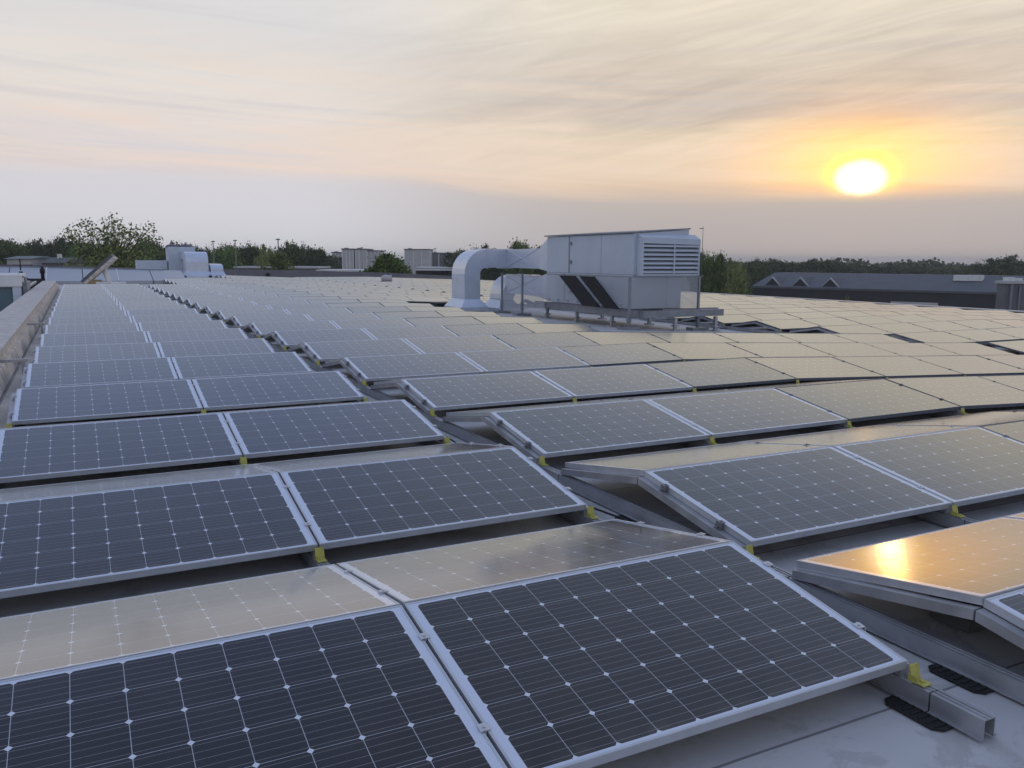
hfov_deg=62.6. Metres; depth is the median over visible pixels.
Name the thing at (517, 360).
solar panel
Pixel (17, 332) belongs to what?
parapet wall
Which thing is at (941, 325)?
solar panel
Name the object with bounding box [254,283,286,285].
solar panel
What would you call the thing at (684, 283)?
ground
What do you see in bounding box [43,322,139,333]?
solar panel
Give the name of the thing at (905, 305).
solar panel
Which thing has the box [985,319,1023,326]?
solar panel
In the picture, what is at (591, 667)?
solar panel
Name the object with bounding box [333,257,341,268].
distant tree
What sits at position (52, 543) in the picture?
solar panel
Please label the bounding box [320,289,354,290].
solar panel
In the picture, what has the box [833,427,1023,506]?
solar panel
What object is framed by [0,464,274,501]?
solar panel
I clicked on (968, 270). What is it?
distant tree
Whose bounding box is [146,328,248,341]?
solar panel
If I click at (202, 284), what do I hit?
solar panel
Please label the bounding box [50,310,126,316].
solar panel
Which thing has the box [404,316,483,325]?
solar panel
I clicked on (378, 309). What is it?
solar panel
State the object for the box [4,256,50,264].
white house
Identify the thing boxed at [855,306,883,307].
solar panel
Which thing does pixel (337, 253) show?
factory block
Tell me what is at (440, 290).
solar panel
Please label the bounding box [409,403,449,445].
mounting rail
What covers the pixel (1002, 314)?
solar panel
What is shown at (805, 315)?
solar panel
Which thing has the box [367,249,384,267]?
factory block
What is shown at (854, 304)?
solar panel
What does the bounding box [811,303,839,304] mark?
solar panel
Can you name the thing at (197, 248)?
distant tree
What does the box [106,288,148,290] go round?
solar panel
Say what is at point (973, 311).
solar panel
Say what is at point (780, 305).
solar panel
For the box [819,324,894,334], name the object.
solar panel
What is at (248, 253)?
distant tree
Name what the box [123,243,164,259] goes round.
distant tree
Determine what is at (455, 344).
solar panel
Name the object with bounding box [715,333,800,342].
solar panel
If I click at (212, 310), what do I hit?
solar panel
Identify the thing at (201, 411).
mounting rail
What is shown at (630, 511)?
mounting rail
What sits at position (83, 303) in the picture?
solar panel
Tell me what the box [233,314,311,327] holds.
solar panel
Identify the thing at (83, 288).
solar panel
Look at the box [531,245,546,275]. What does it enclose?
distant tree
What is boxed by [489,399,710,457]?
solar panel
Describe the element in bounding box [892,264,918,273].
distant tree
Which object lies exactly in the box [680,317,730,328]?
mounting rail
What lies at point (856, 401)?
solar panel
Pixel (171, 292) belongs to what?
solar panel
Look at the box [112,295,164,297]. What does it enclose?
solar panel
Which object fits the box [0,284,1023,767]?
roof surface
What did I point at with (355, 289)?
solar panel
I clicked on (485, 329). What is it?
solar panel
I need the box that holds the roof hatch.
[427,302,446,306]
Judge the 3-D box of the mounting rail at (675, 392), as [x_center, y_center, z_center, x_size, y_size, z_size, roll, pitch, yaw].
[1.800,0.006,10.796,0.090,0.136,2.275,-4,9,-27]
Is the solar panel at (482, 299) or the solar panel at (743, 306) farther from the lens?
the solar panel at (482, 299)
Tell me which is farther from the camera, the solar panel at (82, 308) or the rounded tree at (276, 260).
the rounded tree at (276, 260)
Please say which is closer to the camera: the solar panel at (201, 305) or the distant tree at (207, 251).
the solar panel at (201, 305)
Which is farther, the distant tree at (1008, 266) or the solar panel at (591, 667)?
the distant tree at (1008, 266)
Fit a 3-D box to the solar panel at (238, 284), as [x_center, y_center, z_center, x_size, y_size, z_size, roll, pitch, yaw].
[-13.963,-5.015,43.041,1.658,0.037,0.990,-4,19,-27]
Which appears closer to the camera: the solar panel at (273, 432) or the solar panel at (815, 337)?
the solar panel at (273, 432)
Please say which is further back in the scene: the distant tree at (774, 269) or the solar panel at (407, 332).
the distant tree at (774, 269)
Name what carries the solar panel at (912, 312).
on the roof surface at (862, 724)
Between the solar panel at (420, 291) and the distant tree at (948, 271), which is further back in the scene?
the distant tree at (948, 271)
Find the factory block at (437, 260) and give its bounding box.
[432,252,454,266]
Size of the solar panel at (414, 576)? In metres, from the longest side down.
1.718 x 0.990 x 0.047 m
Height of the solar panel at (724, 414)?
0.045 m
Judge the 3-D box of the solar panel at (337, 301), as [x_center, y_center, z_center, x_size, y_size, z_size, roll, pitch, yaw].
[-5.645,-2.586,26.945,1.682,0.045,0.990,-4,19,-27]
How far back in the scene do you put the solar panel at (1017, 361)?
13.90 m
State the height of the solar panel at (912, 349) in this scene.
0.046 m
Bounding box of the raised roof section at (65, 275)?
[0,266,185,284]
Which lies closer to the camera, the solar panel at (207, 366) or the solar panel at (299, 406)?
the solar panel at (299, 406)
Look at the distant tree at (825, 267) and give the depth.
276.45 m
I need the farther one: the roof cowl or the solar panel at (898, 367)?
the roof cowl
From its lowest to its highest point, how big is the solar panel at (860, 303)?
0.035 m
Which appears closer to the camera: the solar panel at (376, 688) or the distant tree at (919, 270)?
the solar panel at (376, 688)
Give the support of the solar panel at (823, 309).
on the roof surface at (862, 724)
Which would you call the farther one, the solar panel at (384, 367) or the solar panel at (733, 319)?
the solar panel at (733, 319)
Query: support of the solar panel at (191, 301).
on the roof surface at (862, 724)
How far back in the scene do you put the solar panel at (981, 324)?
23.91 m
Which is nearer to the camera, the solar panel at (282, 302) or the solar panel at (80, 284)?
the solar panel at (282, 302)
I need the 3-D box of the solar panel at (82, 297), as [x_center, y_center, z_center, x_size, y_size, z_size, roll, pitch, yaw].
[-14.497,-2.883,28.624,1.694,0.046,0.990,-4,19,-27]
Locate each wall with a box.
[0,281,60,428]
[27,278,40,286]
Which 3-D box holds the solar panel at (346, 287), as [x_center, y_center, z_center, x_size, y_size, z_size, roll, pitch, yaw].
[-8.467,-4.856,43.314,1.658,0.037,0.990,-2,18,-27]
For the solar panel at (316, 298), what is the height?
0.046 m
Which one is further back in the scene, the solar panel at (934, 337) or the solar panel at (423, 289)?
the solar panel at (423, 289)
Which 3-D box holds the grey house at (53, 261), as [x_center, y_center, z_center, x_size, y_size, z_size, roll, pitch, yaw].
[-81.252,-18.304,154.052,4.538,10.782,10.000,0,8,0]
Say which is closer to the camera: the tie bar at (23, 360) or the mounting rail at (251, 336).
the tie bar at (23, 360)
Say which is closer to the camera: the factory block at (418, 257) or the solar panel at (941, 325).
the solar panel at (941, 325)
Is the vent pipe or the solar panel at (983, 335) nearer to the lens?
the solar panel at (983, 335)
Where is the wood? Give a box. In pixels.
[397,256,966,280]
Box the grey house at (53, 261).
[39,254,88,266]
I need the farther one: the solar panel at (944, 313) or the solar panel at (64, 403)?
the solar panel at (944, 313)
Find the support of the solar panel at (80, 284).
on the roof surface at (862, 724)
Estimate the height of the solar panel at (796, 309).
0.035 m
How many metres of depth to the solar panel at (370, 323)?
18.23 m
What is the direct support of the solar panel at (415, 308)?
on the roof surface at (862, 724)
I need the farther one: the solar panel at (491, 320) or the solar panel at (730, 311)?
the solar panel at (730, 311)
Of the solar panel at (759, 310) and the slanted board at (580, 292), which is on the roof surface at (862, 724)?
the solar panel at (759, 310)
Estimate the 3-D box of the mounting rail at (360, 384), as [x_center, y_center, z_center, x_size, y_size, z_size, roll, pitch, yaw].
[-2.243,-0.155,11.275,0.210,0.287,2.275,-4,9,-27]
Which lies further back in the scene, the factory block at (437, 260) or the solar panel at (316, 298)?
the factory block at (437, 260)
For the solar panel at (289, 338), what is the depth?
15.40 m
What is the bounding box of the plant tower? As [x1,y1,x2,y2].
[995,277,1023,310]
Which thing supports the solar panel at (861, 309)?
on the roof surface at (862, 724)
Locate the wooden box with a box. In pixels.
[87,280,101,283]
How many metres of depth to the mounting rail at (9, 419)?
8.06 m
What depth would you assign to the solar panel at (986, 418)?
7.66 m
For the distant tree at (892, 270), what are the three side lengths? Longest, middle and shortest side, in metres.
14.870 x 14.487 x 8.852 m
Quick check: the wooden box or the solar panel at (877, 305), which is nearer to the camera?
the solar panel at (877, 305)
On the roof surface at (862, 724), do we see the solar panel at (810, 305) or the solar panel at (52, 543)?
the solar panel at (810, 305)
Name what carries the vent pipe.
on the lower roof
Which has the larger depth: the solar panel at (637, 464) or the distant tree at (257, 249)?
the distant tree at (257, 249)
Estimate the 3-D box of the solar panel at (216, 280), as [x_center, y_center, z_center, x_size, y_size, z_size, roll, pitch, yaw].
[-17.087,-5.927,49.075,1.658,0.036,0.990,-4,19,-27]
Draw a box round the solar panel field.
[36,275,1017,384]
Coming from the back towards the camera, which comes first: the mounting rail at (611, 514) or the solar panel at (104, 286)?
the solar panel at (104, 286)
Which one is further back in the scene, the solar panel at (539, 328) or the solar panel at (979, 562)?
the solar panel at (539, 328)
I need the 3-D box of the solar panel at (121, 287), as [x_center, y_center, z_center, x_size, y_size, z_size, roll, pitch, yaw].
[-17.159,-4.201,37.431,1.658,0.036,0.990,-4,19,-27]
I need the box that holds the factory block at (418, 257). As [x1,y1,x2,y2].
[404,248,433,273]
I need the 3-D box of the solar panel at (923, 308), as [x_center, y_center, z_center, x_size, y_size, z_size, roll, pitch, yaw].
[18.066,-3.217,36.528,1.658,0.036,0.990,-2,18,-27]
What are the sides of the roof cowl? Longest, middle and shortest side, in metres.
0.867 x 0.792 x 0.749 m
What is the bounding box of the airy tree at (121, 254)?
[59,212,162,267]
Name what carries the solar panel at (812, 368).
on the mounting rail at (779, 383)
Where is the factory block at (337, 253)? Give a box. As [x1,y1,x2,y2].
[331,251,341,267]
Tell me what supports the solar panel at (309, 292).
on the roof surface at (862, 724)
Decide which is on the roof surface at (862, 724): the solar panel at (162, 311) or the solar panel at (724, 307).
the solar panel at (724, 307)
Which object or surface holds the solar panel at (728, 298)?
on the roof surface at (862, 724)
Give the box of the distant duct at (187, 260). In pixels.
[135,244,226,277]
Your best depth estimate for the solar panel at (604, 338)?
15.67 m
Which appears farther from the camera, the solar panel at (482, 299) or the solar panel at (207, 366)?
the solar panel at (482, 299)
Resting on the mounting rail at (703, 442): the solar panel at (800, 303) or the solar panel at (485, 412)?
the solar panel at (485, 412)
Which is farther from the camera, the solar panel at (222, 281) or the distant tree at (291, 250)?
the distant tree at (291, 250)
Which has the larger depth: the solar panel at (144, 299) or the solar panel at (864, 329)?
the solar panel at (144, 299)
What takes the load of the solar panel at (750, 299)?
on the roof surface at (862, 724)
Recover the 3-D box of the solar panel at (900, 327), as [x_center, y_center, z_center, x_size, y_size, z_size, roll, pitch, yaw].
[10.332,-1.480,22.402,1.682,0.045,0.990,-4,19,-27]
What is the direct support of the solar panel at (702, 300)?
on the roof surface at (862, 724)
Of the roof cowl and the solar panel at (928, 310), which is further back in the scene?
the roof cowl
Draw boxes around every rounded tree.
[260,249,296,269]
[359,250,412,273]
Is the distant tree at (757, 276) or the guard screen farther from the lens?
the distant tree at (757, 276)
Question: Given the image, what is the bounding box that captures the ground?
[681,262,983,294]
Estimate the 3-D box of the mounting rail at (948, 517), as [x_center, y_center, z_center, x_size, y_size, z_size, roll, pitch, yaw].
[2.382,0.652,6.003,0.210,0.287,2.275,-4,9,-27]
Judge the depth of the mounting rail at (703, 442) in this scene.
7.40 m
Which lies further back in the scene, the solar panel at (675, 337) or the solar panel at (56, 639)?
the solar panel at (675, 337)
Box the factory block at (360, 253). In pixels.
[354,248,368,268]
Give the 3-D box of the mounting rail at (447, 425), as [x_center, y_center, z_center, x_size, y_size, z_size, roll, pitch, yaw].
[-0.161,0.453,7.253,0.210,0.287,2.275,-4,9,-27]
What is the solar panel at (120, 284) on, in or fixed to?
on the roof surface at (862, 724)
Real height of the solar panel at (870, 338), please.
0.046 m
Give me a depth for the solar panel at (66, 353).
12.56 m
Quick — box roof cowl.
[381,275,391,280]
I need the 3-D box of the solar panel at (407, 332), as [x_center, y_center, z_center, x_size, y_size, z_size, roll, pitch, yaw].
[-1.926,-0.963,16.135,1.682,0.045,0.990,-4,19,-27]
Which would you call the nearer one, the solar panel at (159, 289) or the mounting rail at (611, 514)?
the mounting rail at (611, 514)
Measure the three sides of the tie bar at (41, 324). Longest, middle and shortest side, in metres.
0.330 x 0.308 x 0.070 m
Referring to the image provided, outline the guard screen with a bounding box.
[493,273,708,330]
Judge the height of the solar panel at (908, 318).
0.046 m
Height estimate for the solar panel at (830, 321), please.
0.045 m
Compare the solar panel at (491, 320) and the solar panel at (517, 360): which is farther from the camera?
the solar panel at (491, 320)
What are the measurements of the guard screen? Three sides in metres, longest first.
7.920 x 2.890 x 1.511 m
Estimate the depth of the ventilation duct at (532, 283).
30.06 m
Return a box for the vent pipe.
[40,266,44,281]
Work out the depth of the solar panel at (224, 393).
9.19 m
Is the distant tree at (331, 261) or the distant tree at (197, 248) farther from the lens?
the distant tree at (331, 261)
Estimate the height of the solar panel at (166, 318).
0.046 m
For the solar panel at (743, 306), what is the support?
on the roof surface at (862, 724)
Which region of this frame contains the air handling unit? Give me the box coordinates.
[534,228,723,331]
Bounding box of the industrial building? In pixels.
[751,272,1023,308]
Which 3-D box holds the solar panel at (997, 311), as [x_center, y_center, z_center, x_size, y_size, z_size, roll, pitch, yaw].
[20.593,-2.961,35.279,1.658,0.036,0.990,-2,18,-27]
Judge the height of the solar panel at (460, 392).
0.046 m
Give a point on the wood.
(930, 264)
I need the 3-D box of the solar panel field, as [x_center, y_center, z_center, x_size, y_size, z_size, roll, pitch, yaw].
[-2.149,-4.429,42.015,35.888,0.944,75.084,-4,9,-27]
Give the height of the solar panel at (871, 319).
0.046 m
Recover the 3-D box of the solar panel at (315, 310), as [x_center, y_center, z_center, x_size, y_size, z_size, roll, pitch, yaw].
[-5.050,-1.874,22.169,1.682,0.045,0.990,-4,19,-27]
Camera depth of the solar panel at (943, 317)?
26.74 m
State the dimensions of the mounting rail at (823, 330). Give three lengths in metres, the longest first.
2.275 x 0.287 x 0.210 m
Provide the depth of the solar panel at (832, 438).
6.90 m
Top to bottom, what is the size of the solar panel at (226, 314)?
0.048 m
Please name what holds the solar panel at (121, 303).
on the mounting rail
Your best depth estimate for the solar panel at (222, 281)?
47.41 m
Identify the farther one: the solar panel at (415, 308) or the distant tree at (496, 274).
the distant tree at (496, 274)
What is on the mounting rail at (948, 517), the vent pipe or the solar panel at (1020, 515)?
the solar panel at (1020, 515)
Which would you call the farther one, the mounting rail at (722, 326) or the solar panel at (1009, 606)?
the mounting rail at (722, 326)
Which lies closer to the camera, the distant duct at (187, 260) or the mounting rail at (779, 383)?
the mounting rail at (779, 383)
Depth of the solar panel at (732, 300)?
37.75 m
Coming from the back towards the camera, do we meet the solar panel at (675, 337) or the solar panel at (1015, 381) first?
the solar panel at (675, 337)
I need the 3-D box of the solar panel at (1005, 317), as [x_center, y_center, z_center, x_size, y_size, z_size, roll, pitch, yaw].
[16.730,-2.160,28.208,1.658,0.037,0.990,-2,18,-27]
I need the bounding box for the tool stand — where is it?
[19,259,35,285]
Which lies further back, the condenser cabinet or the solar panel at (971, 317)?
the condenser cabinet
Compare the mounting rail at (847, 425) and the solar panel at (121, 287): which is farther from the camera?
the solar panel at (121, 287)
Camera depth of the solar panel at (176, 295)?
31.66 m
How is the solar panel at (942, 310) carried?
on the roof surface at (862, 724)
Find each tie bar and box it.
[0,358,27,375]
[27,323,44,333]
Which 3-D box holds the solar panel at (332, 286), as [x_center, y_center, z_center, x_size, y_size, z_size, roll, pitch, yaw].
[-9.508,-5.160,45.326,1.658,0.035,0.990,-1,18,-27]
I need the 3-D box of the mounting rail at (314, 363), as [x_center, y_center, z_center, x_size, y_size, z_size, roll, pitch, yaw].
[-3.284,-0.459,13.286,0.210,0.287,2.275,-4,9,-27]
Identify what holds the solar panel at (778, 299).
on the roof surface at (862, 724)
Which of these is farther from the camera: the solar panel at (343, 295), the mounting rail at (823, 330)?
the solar panel at (343, 295)
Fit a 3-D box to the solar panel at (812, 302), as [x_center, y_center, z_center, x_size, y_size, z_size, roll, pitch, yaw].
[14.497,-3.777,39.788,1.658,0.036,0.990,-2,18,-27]
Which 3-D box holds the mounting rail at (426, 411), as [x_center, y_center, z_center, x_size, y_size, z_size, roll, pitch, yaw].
[-1.202,0.149,9.264,0.210,0.287,2.275,-4,9,-27]
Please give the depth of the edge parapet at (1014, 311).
41.91 m
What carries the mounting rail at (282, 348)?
on the roof surface at (862, 724)
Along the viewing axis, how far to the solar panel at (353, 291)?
36.82 m
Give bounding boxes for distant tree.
[0,237,31,263]
[19,238,42,255]
[31,236,70,256]
[53,234,76,254]
[66,241,99,259]
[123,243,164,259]
[135,237,165,255]
[148,237,165,259]
[184,242,203,251]
[200,244,223,263]
[209,242,246,269]
[234,240,261,265]
[246,243,266,262]
[253,244,274,265]
[273,239,308,265]
[296,241,331,268]
[321,250,338,268]
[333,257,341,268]
[443,244,493,279]
[480,243,506,280]
[506,237,534,274]
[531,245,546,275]
[688,251,713,291]
[704,251,728,292]
[717,257,751,294]
[725,260,771,292]
[745,257,780,277]
[769,258,806,272]
[796,262,814,272]
[799,258,845,272]
[823,256,848,272]
[843,263,871,273]
[858,262,888,273]
[876,265,906,273]
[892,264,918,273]
[910,265,932,273]
[920,265,963,274]
[959,259,987,274]
[973,254,1023,275]
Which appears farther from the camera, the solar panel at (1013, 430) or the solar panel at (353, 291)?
the solar panel at (353, 291)
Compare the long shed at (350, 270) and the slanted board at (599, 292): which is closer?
the slanted board at (599, 292)
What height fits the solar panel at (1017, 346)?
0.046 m
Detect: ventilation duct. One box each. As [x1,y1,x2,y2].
[444,240,546,310]
[485,274,546,311]
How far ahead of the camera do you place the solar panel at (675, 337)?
16.46 m
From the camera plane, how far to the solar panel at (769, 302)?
35.74 m
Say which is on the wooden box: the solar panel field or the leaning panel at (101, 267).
the leaning panel at (101, 267)
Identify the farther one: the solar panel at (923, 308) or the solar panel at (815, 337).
the solar panel at (923, 308)
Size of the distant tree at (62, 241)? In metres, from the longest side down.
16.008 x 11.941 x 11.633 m
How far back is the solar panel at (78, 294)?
30.83 m
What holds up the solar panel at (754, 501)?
on the mounting rail at (630, 511)
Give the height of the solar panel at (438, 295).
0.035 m
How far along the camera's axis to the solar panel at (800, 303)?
36.49 m
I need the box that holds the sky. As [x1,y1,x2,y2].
[0,0,1023,263]
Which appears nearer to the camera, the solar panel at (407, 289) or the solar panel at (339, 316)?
the solar panel at (339, 316)
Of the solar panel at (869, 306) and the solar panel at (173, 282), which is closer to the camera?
the solar panel at (869, 306)
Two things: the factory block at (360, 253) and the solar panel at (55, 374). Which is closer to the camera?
the solar panel at (55, 374)
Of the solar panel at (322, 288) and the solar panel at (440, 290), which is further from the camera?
the solar panel at (440, 290)
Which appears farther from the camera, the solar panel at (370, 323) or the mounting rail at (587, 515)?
the solar panel at (370, 323)
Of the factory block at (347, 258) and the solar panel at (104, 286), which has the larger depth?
the factory block at (347, 258)
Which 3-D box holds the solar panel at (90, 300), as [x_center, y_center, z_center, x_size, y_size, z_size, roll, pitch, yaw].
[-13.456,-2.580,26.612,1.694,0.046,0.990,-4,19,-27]
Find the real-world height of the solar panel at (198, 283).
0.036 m
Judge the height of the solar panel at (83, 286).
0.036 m
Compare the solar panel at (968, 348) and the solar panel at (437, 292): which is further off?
the solar panel at (437, 292)
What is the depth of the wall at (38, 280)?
46.38 m
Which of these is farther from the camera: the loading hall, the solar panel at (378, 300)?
the loading hall
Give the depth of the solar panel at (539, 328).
17.75 m
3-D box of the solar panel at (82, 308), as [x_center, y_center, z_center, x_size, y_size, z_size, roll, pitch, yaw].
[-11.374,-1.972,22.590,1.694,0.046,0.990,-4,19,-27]
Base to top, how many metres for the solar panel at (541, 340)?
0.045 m
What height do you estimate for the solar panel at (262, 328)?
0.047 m
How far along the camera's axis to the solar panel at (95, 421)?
7.44 m
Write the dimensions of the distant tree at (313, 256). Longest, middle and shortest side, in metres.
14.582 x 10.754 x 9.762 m
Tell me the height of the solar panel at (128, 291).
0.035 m
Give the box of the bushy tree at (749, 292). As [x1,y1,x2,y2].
[743,286,753,294]
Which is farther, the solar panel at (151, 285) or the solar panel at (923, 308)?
the solar panel at (151, 285)
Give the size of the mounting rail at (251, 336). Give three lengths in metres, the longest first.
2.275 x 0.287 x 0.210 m
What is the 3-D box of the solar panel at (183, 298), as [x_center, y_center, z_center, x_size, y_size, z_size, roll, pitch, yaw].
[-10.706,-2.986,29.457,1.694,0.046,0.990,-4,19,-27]
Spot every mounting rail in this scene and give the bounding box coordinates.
[6,392,19,427]
[21,367,27,387]
[191,303,199,312]
[192,409,205,413]
[200,307,210,316]
[211,312,224,321]
[225,317,240,327]
[227,456,246,465]
[241,324,260,338]
[262,333,287,351]
[287,345,321,371]
[296,546,329,567]
[322,360,370,394]
[343,374,368,402]
[370,382,441,427]
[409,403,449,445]
[440,417,560,481]
[445,435,630,521]
[521,452,602,524]
[546,398,576,403]
[559,468,791,578]
[638,317,680,323]
[660,388,696,393]
[677,436,717,447]
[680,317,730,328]
[730,322,786,332]
[763,380,798,385]
[788,569,1023,703]
[789,328,832,332]
[811,421,855,430]
[868,662,996,740]
[890,335,918,342]
[912,505,978,527]
[924,408,967,416]
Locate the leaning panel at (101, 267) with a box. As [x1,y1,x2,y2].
[81,254,125,283]
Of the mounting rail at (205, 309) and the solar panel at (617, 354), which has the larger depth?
the mounting rail at (205, 309)
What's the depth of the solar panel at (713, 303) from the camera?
34.16 m
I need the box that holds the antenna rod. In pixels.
[699,228,703,275]
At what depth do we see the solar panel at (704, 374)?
10.79 m
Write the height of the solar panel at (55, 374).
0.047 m
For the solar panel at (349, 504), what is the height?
0.046 m
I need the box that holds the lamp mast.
[233,240,236,269]
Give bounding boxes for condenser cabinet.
[0,273,30,311]
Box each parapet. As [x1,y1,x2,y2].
[0,264,451,278]
[484,280,1023,312]
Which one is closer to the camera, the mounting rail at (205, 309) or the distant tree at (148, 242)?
the mounting rail at (205, 309)
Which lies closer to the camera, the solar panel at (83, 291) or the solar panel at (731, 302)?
the solar panel at (83, 291)
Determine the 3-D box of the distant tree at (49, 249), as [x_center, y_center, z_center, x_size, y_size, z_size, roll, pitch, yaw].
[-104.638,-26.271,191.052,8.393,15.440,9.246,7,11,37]
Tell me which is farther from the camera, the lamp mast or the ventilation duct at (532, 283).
the lamp mast
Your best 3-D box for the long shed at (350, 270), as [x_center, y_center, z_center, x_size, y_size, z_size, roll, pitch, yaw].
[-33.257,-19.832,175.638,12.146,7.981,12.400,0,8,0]
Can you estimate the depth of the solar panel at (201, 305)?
25.60 m
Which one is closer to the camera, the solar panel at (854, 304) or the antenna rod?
the antenna rod
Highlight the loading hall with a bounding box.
[415,266,452,275]
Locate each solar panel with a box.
[0,413,241,482]
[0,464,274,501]
[0,472,317,598]
[0,564,399,680]
[0,605,506,767]
[2,413,207,428]
[9,379,202,424]
[22,357,177,387]
[32,342,160,362]
[39,331,148,345]
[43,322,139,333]
[47,315,132,324]
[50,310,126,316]
[52,305,122,310]
[54,302,118,305]
[56,298,115,301]
[57,295,112,298]
[58,293,109,295]
[60,291,107,292]
[61,289,105,290]
[62,287,104,288]
[63,284,101,285]
[63,285,102,286]
[102,284,138,284]
[103,285,141,287]
[105,287,144,288]
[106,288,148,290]
[108,290,153,292]
[110,292,159,294]
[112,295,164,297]
[115,297,171,301]
[118,301,178,305]
[122,304,186,309]
[126,308,197,314]
[131,314,210,322]
[138,320,226,330]
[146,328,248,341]
[149,284,184,288]
[153,285,190,290]
[156,338,274,356]
[157,287,197,292]
[162,289,203,294]
[167,290,211,296]
[171,352,311,379]
[172,280,201,283]
[173,292,220,299]
[179,295,230,302]
[180,282,213,283]
[185,284,219,284]
[187,298,241,305]
[192,371,363,410]
[195,301,254,309]
[202,280,231,280]
[206,305,269,314]
[208,281,238,282]
[212,399,403,413]
[218,309,288,320]
[220,283,253,284]
[223,399,443,457]
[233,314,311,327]
[240,297,292,300]
[251,320,338,335]
[252,442,512,473]
[253,300,309,304]
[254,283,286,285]
[264,291,308,293]
[267,303,328,308]
[274,328,375,346]
[276,294,322,296]
[279,447,585,548]
[285,308,351,313]
[291,296,340,299]
[294,289,332,291]
[303,338,422,361]
[305,312,379,320]
[306,299,360,302]
[307,287,342,289]
[307,291,347,293]
[318,285,347,286]
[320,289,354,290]
[322,294,365,296]
[325,302,382,307]
[330,287,360,288]
[331,318,413,328]
[333,291,370,292]
[336,519,730,607]
[338,296,385,299]
[341,288,373,289]
[344,352,484,380]
[346,306,410,312]
[357,299,407,302]
[362,326,457,338]
[365,295,413,301]
[372,311,443,318]
[379,302,434,306]
[392,289,421,290]
[401,371,573,410]
[403,335,514,352]
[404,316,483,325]
[404,542,907,767]
[405,306,463,310]
[406,290,436,291]
[406,296,448,301]
[413,288,440,290]
[423,292,451,293]
[425,295,451,296]
[428,289,451,291]
[436,311,501,316]
[443,323,533,335]
[445,297,486,302]
[446,398,636,415]
[457,347,590,372]
[472,316,543,323]
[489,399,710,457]
[493,332,599,348]
[517,323,599,332]
[533,364,692,398]
[558,343,683,366]
[565,442,827,475]
[575,332,669,344]
[591,388,769,400]
[644,446,952,546]
[646,388,847,437]
[647,332,735,342]
[647,358,796,388]
[648,343,760,360]
[688,299,718,301]
[691,301,730,304]
[695,305,738,308]
[702,314,759,323]
[713,298,740,299]
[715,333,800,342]
[716,299,748,301]
[722,301,756,304]
[723,378,882,389]
[724,309,748,314]
[728,343,836,356]
[730,304,771,308]
[737,308,785,313]
[738,298,764,299]
[741,424,976,446]
[745,313,801,319]
[746,300,774,301]
[747,357,885,380]
[754,302,784,303]
[756,319,819,329]
[763,304,798,307]
[765,299,791,300]
[773,307,820,312]
[775,301,802,302]
[775,333,857,342]
[775,379,960,421]
[782,302,814,304]
[785,312,836,318]
[793,304,827,306]
[796,517,1023,605]
[800,301,826,302]
[800,343,901,356]
[801,317,860,325]
[807,307,848,311]
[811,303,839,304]
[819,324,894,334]
[824,305,858,307]
[824,311,873,316]
[827,302,852,303]
[833,334,910,342]
[833,356,963,377]
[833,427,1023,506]
[840,304,867,305]
[841,316,901,323]
[842,308,877,310]
[849,302,874,303]
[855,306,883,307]
[860,311,902,315]
[864,323,934,332]
[865,304,890,305]
[865,343,959,355]
[871,308,905,310]
[880,410,1023,426]
[881,306,912,308]
[882,315,937,322]
[885,376,1023,408]
[891,305,917,306]
[892,311,933,314]
[894,331,978,342]
[903,309,936,311]
[907,321,974,330]
[909,355,1023,375]
[910,307,936,308]
[919,315,967,320]
[922,311,961,314]
[923,343,1016,354]
[929,309,961,311]
[933,307,963,309]
[943,329,1022,342]
[949,319,1011,328]
[952,315,994,319]
[955,312,989,314]
[958,310,989,312]
[976,355,1023,368]
[979,375,1023,390]
[980,420,1023,442]
[982,310,1013,312]
[982,312,1019,315]
[983,315,1023,319]
[983,588,1023,629]
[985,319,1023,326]
[988,327,1023,339]
[988,340,1023,353]
[1004,512,1023,518]
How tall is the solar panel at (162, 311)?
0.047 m
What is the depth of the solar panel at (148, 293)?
31.66 m
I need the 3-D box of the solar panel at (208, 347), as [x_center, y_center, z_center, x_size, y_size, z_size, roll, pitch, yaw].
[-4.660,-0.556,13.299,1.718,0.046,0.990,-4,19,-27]
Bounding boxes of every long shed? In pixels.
[233,266,330,270]
[316,269,363,271]
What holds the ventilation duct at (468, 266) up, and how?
on the roof surface at (862, 724)
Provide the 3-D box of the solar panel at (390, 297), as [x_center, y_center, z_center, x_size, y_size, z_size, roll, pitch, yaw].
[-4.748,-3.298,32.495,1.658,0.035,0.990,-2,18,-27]
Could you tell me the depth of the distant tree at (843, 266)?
287.96 m
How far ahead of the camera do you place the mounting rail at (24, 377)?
10.17 m
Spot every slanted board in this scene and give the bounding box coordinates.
[559,275,599,306]
[579,276,618,308]
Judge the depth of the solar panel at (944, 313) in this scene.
30.36 m
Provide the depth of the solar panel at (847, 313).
28.02 m
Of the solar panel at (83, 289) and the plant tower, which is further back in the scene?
the plant tower
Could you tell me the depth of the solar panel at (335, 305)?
25.10 m
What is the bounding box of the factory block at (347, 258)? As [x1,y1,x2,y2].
[341,248,353,268]
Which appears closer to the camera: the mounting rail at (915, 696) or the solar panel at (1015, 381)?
the mounting rail at (915, 696)
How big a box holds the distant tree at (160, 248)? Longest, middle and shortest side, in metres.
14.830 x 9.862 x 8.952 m
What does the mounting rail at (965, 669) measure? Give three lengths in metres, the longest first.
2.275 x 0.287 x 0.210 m

